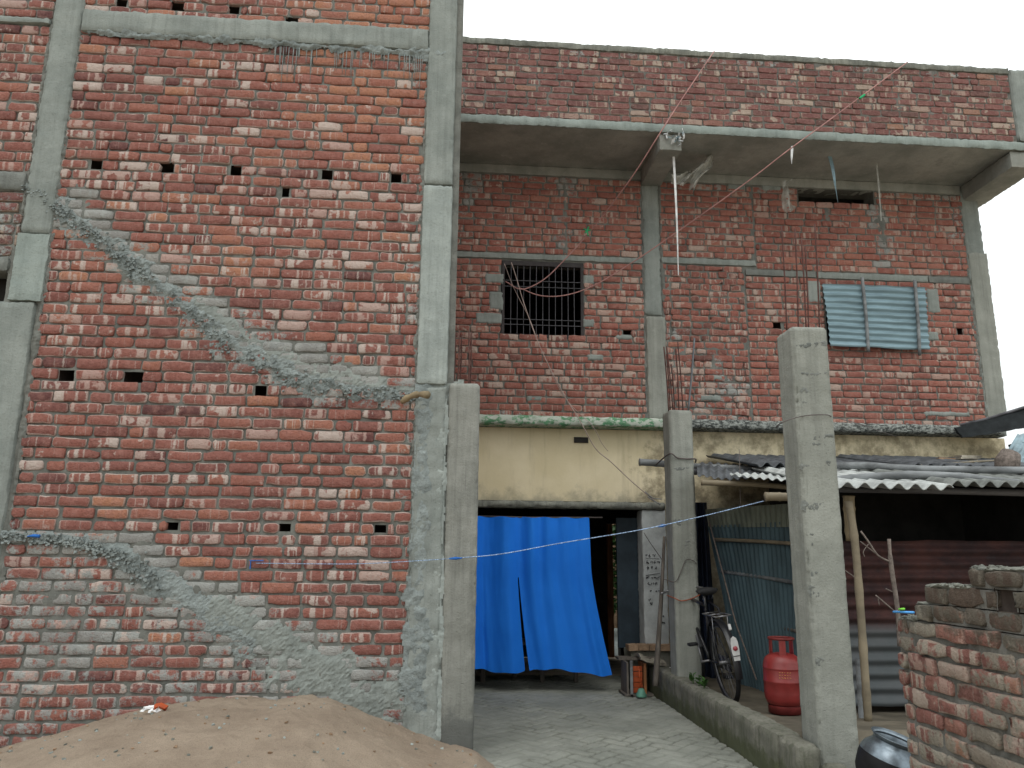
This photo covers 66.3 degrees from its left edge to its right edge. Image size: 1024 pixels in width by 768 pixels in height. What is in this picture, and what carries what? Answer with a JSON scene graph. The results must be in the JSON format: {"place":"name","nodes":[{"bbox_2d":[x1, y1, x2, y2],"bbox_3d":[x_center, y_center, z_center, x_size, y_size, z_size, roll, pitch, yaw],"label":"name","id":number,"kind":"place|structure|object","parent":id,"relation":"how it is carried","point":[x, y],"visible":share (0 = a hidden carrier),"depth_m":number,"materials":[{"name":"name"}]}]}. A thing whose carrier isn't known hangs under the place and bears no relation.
{"place":"outdoors","nodes":[
{"label":"outdoors","id":0,"kind":"place"},
{"bbox_2d":[475,657,620,675],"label":"ground","id":1,"kind":"structure","parent":0,"point":[615,665],"depth_m":10.22,"materials":[{"name":"grey concrete"}]},
{"bbox_2d":[0,0,463,747],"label":"brick building","id":2,"kind":"structure","parent":1,"relation":"on","point":[228,254],"depth_m":6.04,"materials":[{"name":"brick"}]},
{"bbox_2d":[27,534,40,537],"bbox_3d":[-3.424,1.087,5.608,0.089,0.027,0.024,2,-12,-4],"label":"blue rag","id":3,"kind":"object","parent":2,"relation":"attached to","point":[35,535],"visible":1,"depth_m":5.60,"materials":[{"name":"fabric"}]},
{"bbox_2d":[256,558,447,563],"bbox_3d":[-1.161,1.297,5.745,1.400,0.052,0.029,1,-12,-3],"label":"cord","id":4,"kind":"object","parent":2,"relation":"attached to","point":[356,563],"visible":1,"depth_m":5.75,"materials":[{"name":"fabric"}]},
{"bbox_2d":[400,391,430,403],"bbox_3d":[-0.732,0.094,5.901,0.302,0.082,0.063,-10,-16,40],"label":"bamboo stub","id":5,"kind":"object","parent":2,"relation":"attached to","point":[416,394],"visible":1,"depth_m":5.88,"materials":[{"name":"beige wood"}]},
{"bbox_2d":[0,694,495,767],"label":"sand pile","id":6,"kind":"object","parent":1,"relation":"on","point":[233,742],"visible":0.98,"depth_m":4.71,"materials":[{"name":"beige sand"}]},
{"bbox_2d":[140,702,167,712],"bbox_3d":[-2.323,2.103,5.097,0.163,0.059,0.104,2,-12,-4],"label":"wrapper","id":7,"kind":"object","parent":6,"relation":"on","point":[157,706],"visible":1,"depth_m":5.09,"materials":[{"name":"white plastic"}]},
{"bbox_2d":[0,698,476,767],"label":"pebbles","id":8,"kind":"object","parent":6,"relation":"on","point":[212,724],"visible":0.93,"depth_m":4.78,"materials":[{"name":"stone"}]},
{"bbox_2d":[440,330,479,749],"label":"concrete column","id":9,"kind":"structure","parent":1,"relation":"on","point":[458,651],"depth_m":5.81,"materials":[{"name":"concrete"}]},
{"bbox_2d":[448,501,763,559],"bbox_3d":[0.712,1.091,5.862,2.365,0.458,0.084,1,-12,-2],"label":"rope","id":10,"kind":"object","parent":9,"relation":"attached to","point":[457,558],"visible":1,"depth_m":5.85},
{"bbox_2d":[663,338,701,681],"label":"concrete column","id":11,"kind":"structure","parent":1,"relation":"on","point":[684,619],"depth_m":8.05,"materials":[{"name":"concrete"}]},
{"bbox_2d":[655,453,696,465],"bbox_3d":[1.769,0.802,8.326,0.416,0.096,0.377,2,-12,-4],"label":"tie wire","id":12,"kind":"object","parent":11,"relation":"attached to","point":[695,459],"visible":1,"depth_m":8.17,"materials":[{"name":"black metal"}]},
{"bbox_2d":[664,559,696,581],"bbox_3d":[1.704,1.885,7.920,0.345,0.234,0.013,2,-12,-4],"label":"loose wire","id":13,"kind":"object","parent":11,"relation":"attached to","point":[681,570],"visible":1,"depth_m":7.92,"materials":[{"name":"grey metal"}]},
{"bbox_2d":[666,595,698,600],"bbox_3d":[1.835,2.147,8.011,0.453,0.130,0.307,2,-12,-4],"label":"orange string","id":14,"kind":"object","parent":11,"relation":"attached to","point":[683,600],"visible":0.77,"depth_m":7.86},
{"bbox_2d":[648,665,820,767],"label":"wall","id":15,"kind":"structure","parent":1,"relation":"on","point":[757,739],"depth_m":6.00,"materials":[{"name":"concrete"}]},
{"bbox_2d":[689,672,695,683],"bbox_3d":[1.689,2.738,7.309,0.092,0.103,0.068,-6,-14,28],"label":"weed","id":16,"kind":"object","parent":15,"relation":"on","point":[691,678],"visible":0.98,"depth_m":7.32,"materials":[{"name":"green plant"}]},
{"bbox_2d":[695,675,701,685],"bbox_3d":[1.711,2.708,7.165,0.072,0.101,0.089,2,-12,-4],"label":"weed","id":17,"kind":"object","parent":15,"relation":"on","point":[697,678],"visible":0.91,"depth_m":7.17,"materials":[{"name":"green plant"}]},
{"bbox_2d":[699,677,707,687],"bbox_3d":[1.722,2.679,7.030,0.064,0.100,0.092,11,-16,-40],"label":"weed","id":18,"kind":"object","parent":15,"relation":"on","point":[704,682],"visible":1,"depth_m":7.03,"materials":[{"name":"green plant"}]},
{"bbox_2d":[455,36,1023,689],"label":"brick house","id":19,"kind":"structure","parent":1,"relation":"on","point":[557,138],"depth_m":9.59,"materials":[{"name":"red brick"},{"name":"concrete"},{"name":"yellow plaster"}]},
{"bbox_2d":[501,260,583,338],"bbox_3d":[0.376,-1.033,9.624,1.008,0.969,0.045,2,-12,-4],"label":"window","id":20,"kind":"structure","parent":19,"relation":"in","point":[530,264],"depth_m":9.64,"materials":[{"name":"metal"}]},
{"bbox_2d":[475,515,611,676],"bbox_3d":[0.210,2.346,8.756,1.796,1.730,0.176,2,-12,-4],"label":"curtain","id":21,"kind":"object","parent":19,"relation":"hanging from","point":[562,625],"visible":0.78,"depth_m":8.75,"materials":[{"name":"blue fabric"}]},
{"bbox_2d":[504,264,607,450],"bbox_3d":[0.507,-0.352,9.266,1.231,2.288,0.082,0,-12,0],"label":"cable","id":22,"kind":"object","parent":19,"relation":"attached to","point":[547,364],"visible":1,"depth_m":9.19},
{"bbox_2d":[511,262,657,503],"bbox_3d":[0.846,-0.065,9.214,1.741,2.906,0.167,1,-12,-3],"label":"cable","id":23,"kind":"object","parent":19,"relation":"attached to","point":[566,398],"visible":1,"depth_m":9.08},
{"bbox_2d":[506,51,714,289],"bbox_3d":[1.185,-2.554,9.475,2.562,2.759,0.470,-5,-14,25],"label":"cable","id":24,"kind":"object","parent":19,"relation":"attached to","point":[624,186],"visible":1,"depth_m":9.34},
{"bbox_2d":[615,518,639,647],"bbox_3d":[1.398,2.329,9.239,0.325,1.480,0.050,2,-12,-4],"label":"door","id":25,"kind":"structure","parent":19,"relation":"in","point":[628,628],"depth_m":9.21,"materials":[{"name":"metal"}]},
{"bbox_2d":[645,491,661,504],"bbox_3d":[1.619,1.308,8.991,0.196,0.153,0.031,2,-12,-4],"label":"twig","id":26,"kind":"object","parent":19,"relation":"attached to","point":[653,498],"visible":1,"depth_m":8.98,"materials":[{"name":"brown wood"}]},
{"bbox_2d":[665,128,684,145],"bbox_3d":[1.884,-2.875,9.121,0.256,0.215,0.115,2,-12,-4],"label":"plastic wrap","id":27,"kind":"object","parent":19,"relation":"attached to","point":[677,139],"visible":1,"depth_m":9.10,"materials":[{"name":"white plastic"}]},
{"bbox_2d":[672,156,678,274],"bbox_3d":[1.915,-2.006,9.141,0.028,1.535,0.083,-5,-13,23],"label":"plastic strip","id":28,"kind":"object","parent":19,"relation":"hanging from","point":[674,175],"visible":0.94,"depth_m":9.16,"materials":[{"name":"white plastic"}]},
{"bbox_2d":[671,166,699,185],"bbox_3d":[2.123,-2.532,9.554,0.416,0.310,0.136,2,-12,-4],"label":"torn plastic","id":29,"kind":"object","parent":19,"relation":"hanging from","point":[680,179],"visible":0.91,"depth_m":9.53,"materials":[{"name":"grey plastic"}]},
{"bbox_2d":[689,154,713,190],"bbox_3d":[2.318,-2.606,9.579,0.328,0.506,0.156,2,-12,-4],"label":"torn plastic","id":30,"kind":"object","parent":19,"relation":"hanging from","point":[707,165],"visible":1,"depth_m":9.58,"materials":[{"name":"grey plastic"}]},
{"bbox_2d":[520,62,907,296],"bbox_3d":[2.444,-2.505,9.476,4.720,2.846,0.483,-2,-13,11],"label":"cable","id":31,"kind":"object","parent":19,"relation":"attached to","point":[723,198],"visible":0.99,"depth_m":9.45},
{"bbox_2d":[781,179,795,212],"bbox_3d":[3.407,-2.325,9.707,0.140,0.436,0.130,2,-12,-4],"label":"torn plastic","id":32,"kind":"object","parent":19,"relation":"hanging from","point":[785,195],"visible":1,"depth_m":9.70,"materials":[{"name":"grey plastic"}]},
{"bbox_2d":[828,156,837,201],"bbox_3d":[3.921,-2.531,9.590,0.093,0.660,0.036,2,-12,-4],"label":"plastic strip","id":33,"kind":"object","parent":19,"relation":"hanging from","point":[832,167],"visible":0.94,"depth_m":9.61,"materials":[{"name":"grey plastic"}]},
{"bbox_2d":[822,277,929,355],"bbox_3d":[4.579,-0.847,9.810,1.327,0.989,0.089,1,-12,-3],"label":"window cover","id":34,"kind":"object","parent":19,"relation":"attached to","point":[862,314],"depth_m":9.82,"materials":[{"name":"grey metal"}]},
{"bbox_2d":[876,163,881,220],"bbox_3d":[4.520,-2.367,9.653,0.032,0.768,0.014,2,-12,-4],"label":"plastic strip","id":35,"kind":"object","parent":19,"relation":"hanging from","point":[878,189],"visible":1,"depth_m":9.66,"materials":[{"name":"grey plastic"}]},
{"bbox_2d":[954,406,1023,437],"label":"roof sheet","id":36,"kind":"structure","parent":19,"relation":"on","point":[1012,419],"depth_m":9.20,"materials":[{"name":"grey metal"}]},
{"bbox_2d":[777,224,858,767],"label":"concrete column","id":37,"kind":"structure","parent":1,"relation":"on","point":[827,701],"depth_m":5.31,"materials":[{"name":"concrete"}]},
{"bbox_2d":[776,414,895,436],"bbox_3d":[3.283,0.428,7.207,0.360,0.500,4.553,-8,-15,35],"label":"tie wire","id":38,"kind":"object","parent":37,"relation":"attached to","point":[830,416],"visible":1,"depth_m":5.46,"materials":[{"name":"black metal"}]},
{"bbox_2d":[845,531,900,646],"bbox_3d":[2.446,1.384,5.321,0.375,0.762,0.047,2,-12,-6],"label":"dead branch","id":39,"kind":"object","parent":37,"relation":"attached to","point":[893,582],"visible":0.9,"depth_m":5.34,"materials":[{"name":"brown wood"}]},
{"bbox_2d":[821,763,846,767],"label":"wall","id":40,"kind":"structure","parent":1,"relation":"on","point":[832,765],"depth_m":4.89,"materials":[{"name":"concrete"}]},
{"bbox_2d":[898,564,1023,767],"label":"ruined wall","id":41,"kind":"structure","parent":1,"relation":"on","point":[961,662],"depth_m":3.62,"materials":[{"name":"brick"}]},
{"bbox_2d":[892,608,914,613],"bbox_3d":[2.060,1.195,4.127,0.010,0.034,0.193,2,-12,-4],"label":"toothbrush","id":42,"kind":"object","parent":41,"relation":"on","point":[910,612],"visible":1,"depth_m":4.12,"materials":[{"name":"blue plastic"}]},
{"bbox_2d":[612,524,616,613],"bbox_3d":[2.013,3.282,15.262,3.152,3.042,2.709,2,-12,-4],"label":"shrub","id":43,"kind":"object","parent":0,"point":[614,566],"visible":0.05,"depth_m":15.05,"materials":[{"name":"green plant"}]},
{"bbox_2d":[612,524,616,627],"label":"mud wall","id":44,"kind":"structure","parent":0,"point":[615,620],"depth_m":16.57,"materials":[{"name":"soil"}]},
{"bbox_2d":[473,675,757,767],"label":"path","id":45,"kind":"structure","parent":0,"point":[557,721],"depth_m":6.73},
{"bbox_2d":[480,638,577,681],"bbox_3d":[0.173,3.294,9.357,1.300,0.460,0.400,2,-12,-4],"label":"bench","id":46,"kind":"object","parent":45,"relation":"on","point":[514,675],"visible":0.3,"depth_m":9.20,"materials":[{"name":"grey wood"}]},
{"bbox_2d":[615,656,653,695],"bbox_3d":[1.363,3.173,8.535,0.408,0.370,0.362,2,-12,-4],"label":"wooden table","id":47,"kind":"object","parent":45,"relation":"on","point":[624,690],"visible":0.91,"depth_m":8.40,"materials":[{"name":"grey wood"}]},
{"bbox_2d":[635,653,666,666],"bbox_3d":[1.503,2.987,8.514,0.279,0.135,0.280,2,-12,-4],"label":"sack","id":48,"kind":"object","parent":47,"relation":"on","point":[648,660],"visible":0.84,"depth_m":8.40,"materials":[{"name":"grey fabric"}]},
{"bbox_2d":[636,666,646,697],"bbox_3d":[1.361,3.141,8.274,0.116,0.301,0.114,2,-12,-4],"label":"broom","id":49,"kind":"object","parent":45,"relation":"on","point":[640,693],"visible":1,"depth_m":8.22,"materials":[{"name":"teal plastic"}]},
{"bbox_2d":[652,536,665,685],"bbox_3d":[1.542,2.367,8.234,0.241,1.515,0.065,11,-16,-39],"label":"wooden pole","id":50,"kind":"object","parent":45,"relation":"on","point":[655,682],"visible":0.97,"depth_m":8.19,"materials":[{"name":"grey wood"}]},
{"bbox_2d":[614,628,618,655],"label":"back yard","id":51,"kind":"structure","parent":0,"point":[616,641],"depth_m":13.76,"materials":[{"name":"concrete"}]},
{"bbox_2d":[463,0,1023,448],"label":"sky","id":52,"kind":"structure","parent":0,"point":[974,33],"materials":[{"name":"white"}]},
{"bbox_2d":[705,672,908,743],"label":"yard floor","id":53,"kind":"structure","parent":0,"point":[895,718],"depth_m":6.42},
{"bbox_2d":[660,586,742,701],"bbox_3d":[1.827,2.475,7.580,0.427,1.008,1.846,-7,-12,-4],"label":"bicycle","id":54,"kind":"object","parent":53,"relation":"on","point":[718,660],"visible":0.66,"depth_m":7.21,"materials":[{"name":"black metal"}]},
{"bbox_2d":[709,521,756,679],"bbox_3d":[2.186,2.091,7.780,0.044,1.471,0.916,3,-12,-9],"label":"thin stick","id":55,"kind":"object","parent":53,"relation":"on","point":[730,602],"visible":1,"depth_m":7.81,"materials":[{"name":"brown wood"}]},
{"bbox_2d":[705,504,796,691],"bbox_3d":[2.474,2.158,7.847,0.228,1.873,1.690,4,-13,-16],"label":"tin fence","id":56,"kind":"object","parent":53,"relation":"on","point":[753,543],"visible":0.73,"depth_m":7.88,"materials":[{"name":"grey metal"}]},
{"bbox_2d":[695,502,716,677],"bbox_3d":[2.101,2.372,8.635,0.345,2.126,0.165,2,-12,-4],"label":"tarpaulin","id":57,"kind":"object","parent":56,"relation":"hanging from","point":[704,564],"visible":0.35,"depth_m":8.70,"materials":[{"name":"black plastic"}]},
{"bbox_2d":[762,636,800,715],"bbox_3d":[2.223,2.381,6.431,0.316,0.586,0.318,2,-12,-4],"label":"gas cylinder","id":58,"kind":"object","parent":53,"relation":"on","point":[781,682],"visible":0.94,"depth_m":6.31,"materials":[{"name":"red paint"}]},
{"bbox_2d":[697,453,1023,721],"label":"shed","id":59,"kind":"structure","parent":53,"relation":"on","point":[946,530],"depth_m":6.86,"materials":[{"name":"bamboo"},{"name":"tin"},{"name":"iron"}]},
{"bbox_2d":[694,469,762,474],"bbox_3d":[2.498,0.887,7.963,1.408,0.138,0.175,-7,-14,30],"label":"bamboo pole","id":60,"kind":"object","parent":59,"relation":"on","point":[695,471],"visible":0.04,"depth_m":8.31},
{"bbox_2d":[701,479,786,489],"bbox_3d":[2.152,0.924,7.194,0.818,0.115,0.082,-3,-13,17],"label":"bamboo pole","id":61,"kind":"object","parent":59,"relation":"hanging from","point":[741,484],"visible":0.94,"depth_m":7.18,"materials":[{"name":"wood"}]},
{"bbox_2d":[764,492,787,500],"bbox_3d":[2.173,0.858,5.941,0.521,0.074,0.070,2,-12,-4],"label":"bamboo pole","id":62,"kind":"object","parent":59,"relation":"attached to","point":[774,496],"visible":0.47,"depth_m":5.90,"materials":[{"name":"beige wood"}]},
{"bbox_2d":[638,458,1023,473],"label":"bamboo pole","id":63,"kind":"object","parent":59,"relation":"on","point":[903,467],"visible":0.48,"depth_m":7.46,"materials":[{"name":"grey wood"}]},
{"bbox_2d":[837,470,1022,487],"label":"bamboo pole","id":64,"kind":"object","parent":59,"relation":"on","point":[907,474],"visible":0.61,"depth_m":6.68,"materials":[{"name":"grey wood"}]},
{"bbox_2d":[921,460,993,464],"bbox_3d":[4.770,0.835,8.314,1.419,0.167,0.030,7,-14,-29],"label":"bamboo pole","id":65,"kind":"object","parent":59,"relation":"on","point":[975,461],"visible":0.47,"depth_m":8.45,"materials":[{"name":"wood"}]},
{"bbox_2d":[954,455,981,460],"bbox_3d":[5.175,0.858,8.925,0.314,0.101,0.169,2,-12,-4],"label":"roof tile scrap","id":66,"kind":"object","parent":59,"relation":"on","point":[968,457],"visible":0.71,"depth_m":8.86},
{"bbox_2d":[994,448,1020,466],"bbox_3d":[4.944,0.781,7.821,0.256,0.275,0.230,2,-12,-4],"label":"log stump","id":67,"kind":"object","parent":59,"relation":"on","point":[1008,457],"visible":0.66,"depth_m":7.75,"materials":[{"name":"wood"}]},
{"bbox_2d":[855,726,910,767],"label":"cooking pot","id":68,"kind":"object","parent":53,"relation":"on","point":[880,747],"visible":0.77,"depth_m":4.52,"materials":[{"name":"metal"}]},
{"bbox_3d":[7.967,2.189,9.501,3.614,2.903,0.218,2,-12,-4],"label":"neighbour wall","id":69,"kind":"object","parent":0,"visible":0},
{"bbox_2d":[1009,433,1023,461],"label":"tin sheet","id":70,"kind":"object","parent":69,"relation":"on","point":[1017,445],"visible":0.3,"depth_m":9.42,"materials":[{"name":"metal"}]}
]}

